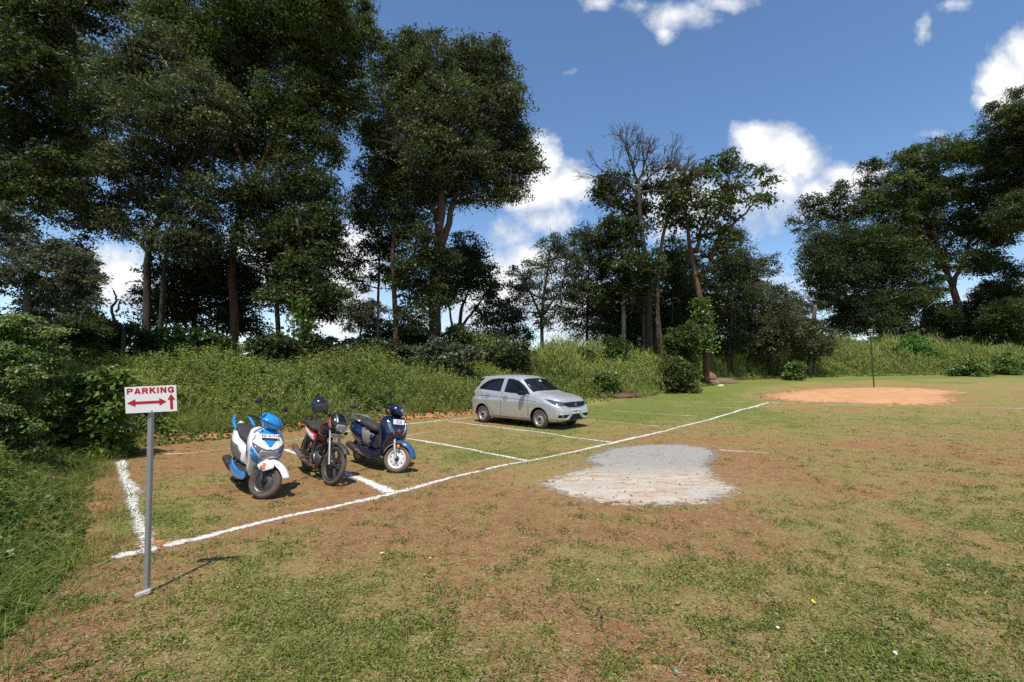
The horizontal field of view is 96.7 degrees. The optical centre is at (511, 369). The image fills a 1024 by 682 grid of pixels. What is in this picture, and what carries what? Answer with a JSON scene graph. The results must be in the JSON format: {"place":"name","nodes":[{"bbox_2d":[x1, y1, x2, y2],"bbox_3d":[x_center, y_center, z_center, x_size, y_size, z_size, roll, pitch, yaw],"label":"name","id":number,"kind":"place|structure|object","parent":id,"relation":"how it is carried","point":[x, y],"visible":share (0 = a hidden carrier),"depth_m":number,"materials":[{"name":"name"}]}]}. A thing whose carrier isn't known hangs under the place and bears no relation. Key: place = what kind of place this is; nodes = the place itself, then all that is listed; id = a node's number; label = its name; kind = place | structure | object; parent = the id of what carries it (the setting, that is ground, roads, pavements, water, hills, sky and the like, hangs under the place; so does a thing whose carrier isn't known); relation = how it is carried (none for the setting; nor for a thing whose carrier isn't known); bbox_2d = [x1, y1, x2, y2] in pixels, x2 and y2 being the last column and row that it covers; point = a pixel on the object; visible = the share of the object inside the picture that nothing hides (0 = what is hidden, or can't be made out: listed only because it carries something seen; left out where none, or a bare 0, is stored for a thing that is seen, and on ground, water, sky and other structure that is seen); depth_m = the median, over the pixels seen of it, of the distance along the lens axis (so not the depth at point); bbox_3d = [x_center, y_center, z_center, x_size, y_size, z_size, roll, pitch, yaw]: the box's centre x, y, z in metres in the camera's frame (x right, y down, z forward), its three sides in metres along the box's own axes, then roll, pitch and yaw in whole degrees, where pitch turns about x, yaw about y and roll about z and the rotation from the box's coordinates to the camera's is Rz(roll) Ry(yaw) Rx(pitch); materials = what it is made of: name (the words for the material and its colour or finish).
{"place":"outdoors","nodes":[
{"label":"outdoors","id":0,"kind":"place"},
{"bbox_2d":[0,360,1023,681],"bbox_3d":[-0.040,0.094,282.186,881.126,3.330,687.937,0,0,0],"label":"ground","id":1,"kind":"structure","parent":0,"point":[982,388],"depth_m":4.84,"materials":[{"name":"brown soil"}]},
{"bbox_2d":[0,340,49,457],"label":"shrub","id":2,"kind":"object","parent":1,"relation":"on","point":[20,371],"visible":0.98,"depth_m":6.79,"materials":[{"name":"green plant"}]},
{"bbox_2d":[0,311,79,445],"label":"shrub","id":3,"kind":"object","parent":1,"relation":"on","point":[38,335],"visible":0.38,"depth_m":8.13,"materials":[{"name":"green plant"}]},
{"bbox_2d":[0,200,109,326],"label":"leafy tree","id":4,"kind":"object","parent":1,"relation":"on","point":[67,295],"visible":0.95,"depth_m":9.77,"materials":[{"name":"green plant"}]},
{"bbox_2d":[36,374,98,451],"bbox_3d":[-8.730,0.925,8.912,1.617,1.687,1.270,0,0,0],"label":"shrub","id":5,"kind":"object","parent":1,"relation":"on","point":[66,387],"visible":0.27,"depth_m":8.69,"materials":[{"name":"green plant"}]},
{"bbox_2d":[20,249,114,312],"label":"leafy tree","id":6,"kind":"object","parent":1,"relation":"on","point":[99,283],"visible":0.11,"depth_m":23.77,"materials":[{"name":"green plant"}]},
{"bbox_2d":[0,0,136,248],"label":"broadleaf tree","id":7,"kind":"object","parent":1,"relation":"on","point":[34,34],"visible":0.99,"depth_m":11.93,"materials":[{"name":"green plant"}]},
{"bbox_2d":[0,434,159,681],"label":"long grass","id":8,"kind":"structure","parent":1,"relation":"on","point":[95,463],"depth_m":4.46,"materials":[{"name":"green plant"}]},
{"bbox_2d":[43,312,117,367],"bbox_3d":[-11.872,-0.527,12.052,2.878,2.385,2.183,0,0,0],"label":"shrub","id":9,"kind":"object","parent":1,"relation":"on","point":[87,335],"visible":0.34,"depth_m":11.77,"materials":[{"name":"green plant"}]},
{"bbox_2d":[0,373,163,647],"bbox_3d":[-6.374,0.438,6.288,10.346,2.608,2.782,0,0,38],"label":"verge grass","id":10,"kind":"structure","parent":1,"relation":"on","point":[2,572],"depth_m":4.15,"materials":[{"name":"green plant"}]},
{"bbox_2d":[6,451,159,611],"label":"dry stalks","id":11,"kind":"object","parent":1,"relation":"on","point":[74,553],"visible":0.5,"depth_m":3.93,"materials":[{"name":"plant"}]},
{"bbox_2d":[50,364,145,459],"bbox_3d":[-8.067,0.870,8.906,1.822,1.997,1.299,0,0,0],"label":"shrub","id":12,"kind":"object","parent":1,"relation":"on","point":[103,416],"visible":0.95,"depth_m":8.67,"materials":[{"name":"green plant"}]},
{"bbox_2d":[75,310,154,364],"bbox_3d":[-13.605,-0.759,14.867,3.635,2.607,2.365,0,0,0],"label":"shrub","id":13,"kind":"object","parent":1,"relation":"on","point":[132,329],"visible":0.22,"depth_m":14.75,"materials":[{"name":"green plant"}]},
{"bbox_2d":[110,290,125,360],"bbox_3d":[-12.173,-1.009,14.064,0.279,2.931,0.416,0,0,-20],"label":"leaning stump","id":14,"kind":"object","parent":1,"relation":"on","point":[123,333],"visible":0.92,"depth_m":14.08,"materials":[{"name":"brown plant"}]},
{"bbox_2d":[115,460,155,549],"bbox_3d":[-5.415,1.713,6.476,0.360,0.027,5.841,0,0,-43],"label":"chalk line","id":15,"kind":"object","parent":1,"relation":"on","point":[129,486],"visible":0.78,"depth_m":6.02,"materials":[{"name":"white paint"}]},
{"bbox_2d":[111,546,159,558],"bbox_3d":[-3.518,1.704,4.257,0.388,0.010,0.272,0,0,-35],"label":"chalk line","id":16,"kind":"object","parent":1,"relation":"on","point":[123,554],"visible":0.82,"depth_m":4.23,"materials":[{"name":"white paint"}]},
{"bbox_2d":[34,10,259,353],"bbox_3d":[-15.523,-7.116,19.142,10.217,15.314,6.140,0,0,0],"label":"broadleaf tree","id":17,"kind":"object","parent":1,"relation":"on","point":[146,103],"visible":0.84,"depth_m":18.46,"materials":[{"name":"green plant"}]},
{"bbox_2d":[125,385,176,597],"bbox_3d":[-2.744,0.923,3.465,0.366,1.618,0.083,0,0,0],"label":"parking sign","id":18,"kind":"object","parent":1,"relation":"on","point":[150,400],"visible":0.98,"depth_m":3.48,"materials":[{"name":"metal"}]},
{"bbox_2d":[128,324,232,361],"bbox_3d":[-11.809,-0.529,16.047,4.200,2.275,2.269,0,0,0],"label":"shrub","id":19,"kind":"object","parent":1,"relation":"on","point":[195,335],"visible":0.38,"depth_m":15.56,"materials":[{"name":"green plant"}]},
{"bbox_2d":[108,224,285,345],"bbox_3d":[-14.522,-3.291,21.610,8.020,7.390,5.212,0,0,0],"label":"broadleaf tree","id":20,"kind":"object","parent":1,"relation":"on","point":[185,289],"visible":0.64,"depth_m":21.34,"materials":[{"name":"green plant"}]},
{"bbox_2d":[170,334,253,363],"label":"shrub","id":21,"kind":"object","parent":1,"relation":"on","point":[224,341],"visible":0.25,"depth_m":15.65,"materials":[{"name":"green plant"}]},
{"bbox_2d":[116,0,389,343],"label":"broadleaf tree","id":22,"kind":"object","parent":1,"relation":"on","point":[323,42],"visible":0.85,"depth_m":20.34,"materials":[{"name":"green plant"}]},
{"bbox_2d":[222,397,289,498],"bbox_3d":[-3.783,1.062,6.706,0.621,1.354,1.925,12,-8,-43],"label":"scooter","id":23,"kind":"object","parent":1,"relation":"on","point":[257,452],"visible":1,"depth_m":6.23,"materials":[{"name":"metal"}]},
{"bbox_2d":[238,330,307,373],"bbox_3d":[-9.000,-0.451,16.805,2.768,2.087,1.957,0,0,-13],"label":"shrub","id":24,"kind":"object","parent":1,"relation":"on","point":[278,346],"visible":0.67,"depth_m":16.50,"materials":[{"name":"green plant"}]},
{"bbox_2d":[211,127,360,333],"bbox_3d":[-9.748,-5.088,19.819,6.599,11.202,4.497,0,0,0],"label":"broadleaf tree","id":25,"kind":"object","parent":1,"relation":"on","point":[302,187],"visible":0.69,"depth_m":19.18,"materials":[{"name":"green plant"}]},
{"bbox_2d":[247,218,356,364],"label":"broadleaf tree","id":26,"kind":"object","parent":1,"relation":"on","point":[304,300],"visible":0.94,"depth_m":18.19,"materials":[{"name":"green plant"}]},
{"bbox_2d":[0,354,622,612],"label":"broad weeds","id":27,"kind":"object","parent":1,"relation":"on","point":[8,553],"visible":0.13,"depth_m":5.47,"materials":[{"name":"green plant"}]},
{"bbox_2d":[292,404,355,485],"bbox_3d":[-3.068,1.094,7.419,0.731,1.290,1.905,13,-8,-39],"label":"motorcycle","id":28,"kind":"object","parent":1,"relation":"on","point":[317,436],"visible":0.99,"depth_m":7.08,"materials":[{"name":"metal"}]},
{"bbox_2d":[310,396,328,416],"bbox_3d":[-2.956,0.566,7.010,0.254,0.325,0.305,-10,17,-15],"label":"helmet","id":29,"kind":"object","parent":28,"relation":"hanging from","point":[319,404],"visible":1,"depth_m":6.90,"materials":[{"name":"blue plastic"}]},
{"bbox_2d":[0,310,655,437],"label":"broad weeds","id":30,"kind":"object","parent":1,"relation":"on","point":[366,398],"visible":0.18,"depth_m":15.25,"materials":[{"name":"green plant"}]},
{"bbox_2d":[301,333,359,366],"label":"shrub","id":31,"kind":"object","parent":1,"relation":"on","point":[329,340],"visible":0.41,"depth_m":18.76,"materials":[{"name":"green plant"}]},
{"bbox_2d":[284,449,394,492],"bbox_3d":[-3.320,1.716,8.152,0.409,0.022,4.749,0,0,-44],"label":"chalk line","id":32,"kind":"object","parent":1,"relation":"on","point":[375,485],"visible":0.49,"depth_m":7.02,"materials":[{"name":"white paint"}]},
{"bbox_2d":[46,341,667,446],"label":"bank weeds","id":33,"kind":"object","parent":1,"relation":"on","point":[307,376],"visible":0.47,"depth_m":14.60,"materials":[{"name":"green plant"}]},
{"bbox_2d":[66,338,648,435],"bbox_3d":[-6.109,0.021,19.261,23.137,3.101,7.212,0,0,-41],"label":"tall weeds","id":34,"kind":"object","parent":1,"relation":"on","point":[376,372],"visible":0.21,"depth_m":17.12,"materials":[{"name":"green plant"}]},
{"bbox_2d":[335,287,391,335],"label":"leafy tree","id":35,"kind":"object","parent":1,"relation":"on","point":[359,315],"visible":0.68,"depth_m":29.84,"materials":[{"name":"green plant"}]},
{"bbox_2d":[333,205,410,338],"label":"broadleaf tree","id":36,"kind":"object","parent":1,"relation":"on","point":[356,261],"visible":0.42,"depth_m":23.99,"materials":[{"name":"green plant"}]},
{"bbox_2d":[349,336,411,365],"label":"shrub","id":37,"kind":"object","parent":1,"relation":"on","point":[398,347],"visible":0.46,"depth_m":20.88,"materials":[{"name":"green plant"}]},
{"bbox_2d":[346,390,415,472],"bbox_3d":[-2.373,1.051,8.152,1.904,1.364,0.645,0,-9,44],"label":"scooter","id":38,"kind":"object","parent":1,"relation":"on","point":[385,438],"visible":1,"depth_m":7.75,"materials":[{"name":"metal"}]},
{"bbox_2d":[355,315,425,344],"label":"leafy tree","id":39,"kind":"object","parent":1,"relation":"on","point":[367,331],"visible":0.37,"depth_m":26.56,"materials":[{"name":"green plant"}]},
{"bbox_2d":[343,160,465,341],"bbox_3d":[-5.690,-5.243,23.799,6.730,11.096,4.018,0,0,0],"label":"broadleaf tree","id":40,"kind":"object","parent":1,"relation":"on","point":[405,224],"visible":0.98,"depth_m":23.37,"materials":[{"name":"green plant"}]},
{"bbox_2d":[382,325,450,347],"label":"leafy tree","id":41,"kind":"object","parent":1,"relation":"on","point":[403,339],"visible":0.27,"depth_m":25.67,"materials":[{"name":"green plant"}]},
{"bbox_2d":[365,409,470,421],"bbox_3d":[-3.398,1.492,16.609,2.008,0.508,6.040,0,0,44],"label":"clay patch","id":42,"kind":"object","parent":1,"relation":"on","point":[428,414],"visible":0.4,"depth_m":16.91,"materials":[{"name":"orange soil"}]},
{"bbox_2d":[401,334,488,379],"bbox_3d":[-3.251,-0.414,21.102,4.503,2.518,2.907,0,0,0],"label":"shrub","id":43,"kind":"object","parent":1,"relation":"on","point":[446,354],"visible":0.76,"depth_m":20.56,"materials":[{"name":"green plant"}]},
{"bbox_2d":[344,22,550,341],"bbox_3d":[-3.446,-9.636,24.695,11.498,19.586,6.896,0,0,0],"label":"broadleaf tree","id":44,"kind":"object","parent":1,"relation":"on","point":[441,102],"visible":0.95,"depth_m":24.21,"materials":[{"name":"green plant"}]},
{"bbox_2d":[415,228,510,341],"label":"leafy tree","id":45,"kind":"object","parent":1,"relation":"on","point":[474,266],"visible":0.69,"depth_m":29.40,"materials":[{"name":"green plant"}]},
{"bbox_2d":[438,322,488,354],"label":"leafy tree","id":46,"kind":"object","parent":1,"relation":"on","point":[456,333],"visible":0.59,"depth_m":24.59,"materials":[{"name":"green plant"}]},
{"bbox_2d":[163,402,768,546],"bbox_3d":[4.269,1.625,12.906,0.464,0.222,22.865,0,0,42],"label":"chalk line","id":47,"kind":"object","parent":1,"relation":"on","point":[177,542],"visible":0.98,"depth_m":6.07,"materials":[{"name":"white paint"}]},
{"bbox_2d":[445,318,522,346],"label":"leafy tree","id":48,"kind":"object","parent":1,"relation":"on","point":[492,332],"visible":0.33,"depth_m":27.03,"materials":[{"name":"green plant"}]},
{"bbox_2d":[476,339,538,374],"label":"shrub","id":49,"kind":"object","parent":1,"relation":"on","point":[510,357],"visible":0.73,"depth_m":23.44,"materials":[{"name":"green plant"}]},
{"bbox_2d":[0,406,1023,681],"bbox_3d":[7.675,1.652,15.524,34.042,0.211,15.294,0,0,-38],"label":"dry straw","id":50,"kind":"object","parent":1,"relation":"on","point":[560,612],"visible":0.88,"depth_m":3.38,"materials":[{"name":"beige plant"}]},
{"bbox_2d":[0,522,1023,681],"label":"grass tufts","id":51,"kind":"object","parent":1,"relation":"on","point":[665,658],"visible":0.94,"depth_m":2.75,"materials":[{"name":"green plant"}]},
{"bbox_2d":[486,300,537,346],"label":"leafy tree","id":52,"kind":"object","parent":1,"relation":"on","point":[508,317],"visible":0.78,"depth_m":28.68,"materials":[{"name":"green plant"}]},
{"bbox_2d":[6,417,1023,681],"bbox_3d":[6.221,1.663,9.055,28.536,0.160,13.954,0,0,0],"label":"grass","id":53,"kind":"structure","parent":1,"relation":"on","point":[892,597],"depth_m":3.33,"materials":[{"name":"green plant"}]},
{"bbox_2d":[20,456,1021,677],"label":"soil clods","id":54,"kind":"object","parent":1,"relation":"on","point":[345,608],"visible":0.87,"depth_m":3.30,"materials":[{"name":"brown soil"}]},
{"bbox_2d":[472,373,587,428],"bbox_3d":[0.494,0.852,14.640,3.806,1.753,2.060,0,0,43],"label":"parked car","id":55,"kind":"object","parent":1,"relation":"on","point":[540,402],"visible":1,"depth_m":13.88,"materials":[{"name":"silver metal"}]},
{"bbox_2d":[498,228,591,343],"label":"airy tree","id":56,"kind":"object","parent":1,"relation":"on","point":[523,288],"visible":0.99,"depth_m":30.82,"materials":[{"name":"green plant"}]},
{"bbox_2d":[550,220,626,348],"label":"airy tree","id":57,"kind":"object","parent":1,"relation":"on","point":[593,325],"visible":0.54,"depth_m":32.64,"materials":[{"name":"green plant"}]},
{"bbox_2d":[588,370,623,395],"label":"shrub","id":58,"kind":"object","parent":1,"relation":"on","point":[602,377],"visible":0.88,"depth_m":23.27,"materials":[{"name":"green plant"}]},
{"bbox_2d":[573,211,659,339],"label":"broadleaf tree","id":59,"kind":"object","parent":1,"relation":"on","point":[616,231],"visible":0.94,"depth_m":30.31,"materials":[{"name":"green plant"}]},
{"bbox_2d":[588,306,645,348],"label":"broadleaf tree","id":60,"kind":"object","parent":1,"relation":"on","point":[602,337],"visible":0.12,"depth_m":34.22,"materials":[{"name":"green plant"}]},
{"bbox_2d":[600,333,633,367],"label":"shrub","id":61,"kind":"object","parent":1,"relation":"on","point":[620,346],"visible":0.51,"depth_m":27.82,"materials":[{"name":"green plant"}]},
{"bbox_2d":[601,267,671,353],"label":"broadleaf tree","id":62,"kind":"object","parent":1,"relation":"on","point":[633,336],"visible":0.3,"depth_m":32.79,"materials":[{"name":"green plant"}]},
{"bbox_2d":[580,156,693,352],"bbox_3d":[8.614,-7.229,31.656,7.661,14.988,3.983,0,0,0],"label":"broadleaf tree","id":63,"kind":"object","parent":1,"relation":"on","point":[647,207],"visible":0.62,"depth_m":31.34,"materials":[{"name":"green plant"}]},
{"bbox_2d":[536,444,740,506],"bbox_3d":[2.628,1.709,8.203,4.222,0.044,6.884,0,0,28],"label":"ash patch","id":64,"kind":"object","parent":1,"relation":"on","point":[650,467],"visible":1,"depth_m":7.17,"materials":[{"name":"grey sand"}]},
{"bbox_2d":[509,460,765,499],"bbox_3d":[1.902,1.694,7.263,4.125,0.055,2.602,0,0,0],"label":"ash grit","id":65,"kind":"object","parent":64,"relation":"on","point":[630,479],"visible":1,"depth_m":7.08,"materials":[{"name":"grey gravel"}]},
{"bbox_2d":[493,459,783,502],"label":"ash crumbs","id":66,"kind":"object","parent":64,"relation":"on","point":[632,484],"visible":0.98,"depth_m":6.90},
{"bbox_2d":[573,122,706,355],"bbox_3d":[8.422,-7.811,30.133,8.557,16.828,6.173,0,0,33],"label":"bare tree","id":67,"kind":"object","parent":1,"relation":"on","point":[649,325],"visible":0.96,"depth_m":29.79,"materials":[{"name":"brown plant"}]},
{"bbox_2d":[630,246,674,365],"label":"slender tree","id":68,"kind":"object","parent":1,"relation":"on","point":[649,280],"visible":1,"depth_m":28.55,"materials":[{"name":"green plant"}]},
{"bbox_2d":[632,304,697,352],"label":"broadleaf tree","id":69,"kind":"object","parent":1,"relation":"on","point":[664,322],"visible":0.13,"depth_m":34.11,"materials":[{"name":"green plant"}]},
{"bbox_2d":[641,230,707,352],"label":"broadleaf tree","id":70,"kind":"object","parent":1,"relation":"on","point":[672,255],"visible":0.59,"depth_m":33.29,"materials":[{"name":"green plant"}]},
{"bbox_2d":[655,151,695,359],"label":"bare tree","id":71,"kind":"object","parent":1,"relation":"on","point":[658,296],"visible":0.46,"depth_m":30.90,"materials":[{"name":"plant"}]},
{"bbox_2d":[655,354,703,393],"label":"shrub","id":72,"kind":"object","parent":1,"relation":"on","point":[680,372],"visible":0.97,"depth_m":25.15,"materials":[{"name":"green plant"}]},
{"bbox_2d":[660,318,706,387],"bbox_3d":[10.206,-0.824,27.511,2.975,4.686,2.385,0,0,0],"label":"shrub","id":73,"kind":"object","parent":1,"relation":"on","point":[681,340],"visible":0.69,"depth_m":27.14,"materials":[{"name":"green plant"}]},
{"bbox_2d":[661,244,732,350],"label":"broadleaf tree","id":74,"kind":"object","parent":1,"relation":"on","point":[710,288],"visible":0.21,"depth_m":33.99,"materials":[{"name":"green plant"}]},
{"bbox_2d":[681,290,746,359],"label":"broadleaf tree","id":75,"kind":"object","parent":1,"relation":"on","point":[716,339],"visible":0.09,"depth_m":35.46,"materials":[{"name":"green plant"}]},
{"bbox_2d":[657,145,786,384],"bbox_3d":[13.668,-6.883,29.885,8.711,16.102,4.143,0,0,0],"label":"broadleaf tree","id":76,"kind":"object","parent":1,"relation":"on","point":[701,304],"visible":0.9,"depth_m":29.59,"materials":[{"name":"green plant"}]},
{"bbox_2d":[690,247,770,376],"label":"broadleaf tree","id":77,"kind":"object","parent":1,"relation":"on","point":[733,304],"visible":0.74,"depth_m":34.63,"materials":[{"name":"green plant"}]},
{"bbox_2d":[461,328,1023,395],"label":"bank weeds","id":78,"kind":"object","parent":1,"relation":"on","point":[853,358],"visible":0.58,"depth_m":36.23,"materials":[{"name":"green plant"}]},
{"bbox_2d":[707,224,783,364],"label":"broadleaf tree","id":79,"kind":"object","parent":1,"relation":"on","point":[762,283],"visible":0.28,"depth_m":36.32,"materials":[{"name":"green plant"}]},
{"bbox_2d":[713,251,800,369],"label":"broadleaf tree","id":80,"kind":"object","parent":1,"relation":"on","point":[784,304],"visible":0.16,"depth_m":36.94,"materials":[{"name":"green plant"}]},
{"bbox_2d":[736,305,821,376],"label":"broadleaf tree","id":81,"kind":"object","parent":1,"relation":"on","point":[766,342],"visible":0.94,"depth_m":35.14,"materials":[{"name":"green plant"}]},
{"bbox_2d":[765,281,819,351],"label":"broadleaf tree","id":82,"kind":"object","parent":1,"relation":"on","point":[782,290],"visible":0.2,"depth_m":39.01,"materials":[{"name":"green plant"}]},
{"bbox_2d":[780,359,807,380],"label":"shrub","id":83,"kind":"object","parent":1,"relation":"on","point":[794,371],"visible":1,"depth_m":33.70,"materials":[{"name":"green plant"}]},
{"bbox_2d":[774,305,849,376],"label":"broadleaf tree","id":84,"kind":"object","parent":1,"relation":"on","point":[825,341],"visible":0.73,"depth_m":36.24,"materials":[{"name":"green plant"}]},
{"bbox_2d":[784,156,888,287],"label":"broadleaf tree","id":85,"kind":"object","parent":1,"relation":"on","point":[824,212],"visible":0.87,"depth_m":53.80,"materials":[{"name":"green plant"}]},
{"bbox_2d":[787,213,936,338],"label":"broadleaf tree","id":86,"kind":"object","parent":1,"relation":"on","point":[847,250],"visible":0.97,"depth_m":50.78,"materials":[{"name":"green plant"}]},
{"bbox_2d":[762,387,978,405],"bbox_3d":[19.228,1.308,24.647,16.936,0.771,12.815,0,0,0],"label":"sand patch","id":87,"kind":"object","parent":1,"relation":"on","point":[885,396],"visible":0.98,"depth_m":23.34,"materials":[{"name":"orange sand"}]},
{"bbox_2d":[867,295,929,340],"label":"broadleaf tree","id":88,"kind":"object","parent":1,"relation":"on","point":[909,328],"visible":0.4,"depth_m":51.30,"materials":[{"name":"green plant"}]},
{"bbox_2d":[887,331,938,358],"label":"shrub","id":89,"kind":"object","parent":1,"relation":"on","point":[920,344],"visible":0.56,"depth_m":42.21,"materials":[{"name":"green plant"}]},
{"bbox_2d":[834,129,1023,337],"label":"umbrella tree","id":90,"kind":"object","parent":1,"relation":"on","point":[916,203],"visible":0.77,"depth_m":52.00,"materials":[{"name":"green plant"}]},
{"bbox_2d":[893,267,971,340],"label":"broadleaf tree","id":91,"kind":"object","parent":1,"relation":"on","point":[935,315],"visible":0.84,"depth_m":51.74,"materials":[{"name":"green plant"}]},
{"bbox_2d":[920,300,980,340],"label":"broadleaf tree","id":92,"kind":"object","parent":1,"relation":"on","point":[964,302],"visible":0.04,"depth_m":53.32,"materials":[{"name":"green plant"}]},
{"bbox_2d":[943,356,996,376],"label":"shrub","id":93,"kind":"object","parent":1,"relation":"on","point":[970,366],"visible":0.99,"depth_m":37.65,"materials":[{"name":"green plant"}]},
{"bbox_2d":[949,334,993,347],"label":"shrub","id":94,"kind":"object","parent":1,"relation":"on","point":[976,339],"visible":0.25,"depth_m":47.89,"materials":[{"name":"green plant"}]},
{"bbox_2d":[940,278,1023,338],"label":"broadleaf tree","id":95,"kind":"object","parent":1,"relation":"on","point":[968,327],"visible":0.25,"depth_m":52.40,"materials":[{"name":"green plant"}]},
{"bbox_2d":[963,86,1023,243],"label":"broadleaf tree","id":96,"kind":"object","parent":1,"relation":"on","point":[1007,150],"visible":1,"depth_m":47.77,"materials":[{"name":"green plant"}]},
{"bbox_2d":[969,295,1023,347],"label":"broadleaf tree","id":97,"kind":"object","parent":1,"relation":"on","point":[1005,320],"visible":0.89,"depth_m":46.87,"materials":[{"name":"green plant"}]},
{"bbox_2d":[973,258,1023,338],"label":"broadleaf tree","id":98,"kind":"object","parent":1,"relation":"on","point":[1007,287],"visible":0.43,"depth_m":49.95,"materials":[{"name":"green plant"}]},
{"bbox_2d":[986,352,1023,374],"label":"shrub","id":99,"kind":"object","parent":1,"relation":"on","point":[1008,362],"visible":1,"depth_m":39.34,"materials":[{"name":"green plant"}]},
{"bbox_2d":[0,0,1023,353],"label":"sky","id":100,"kind":"structure","parent":0,"point":[809,91],"materials":[{"name":"blue"}]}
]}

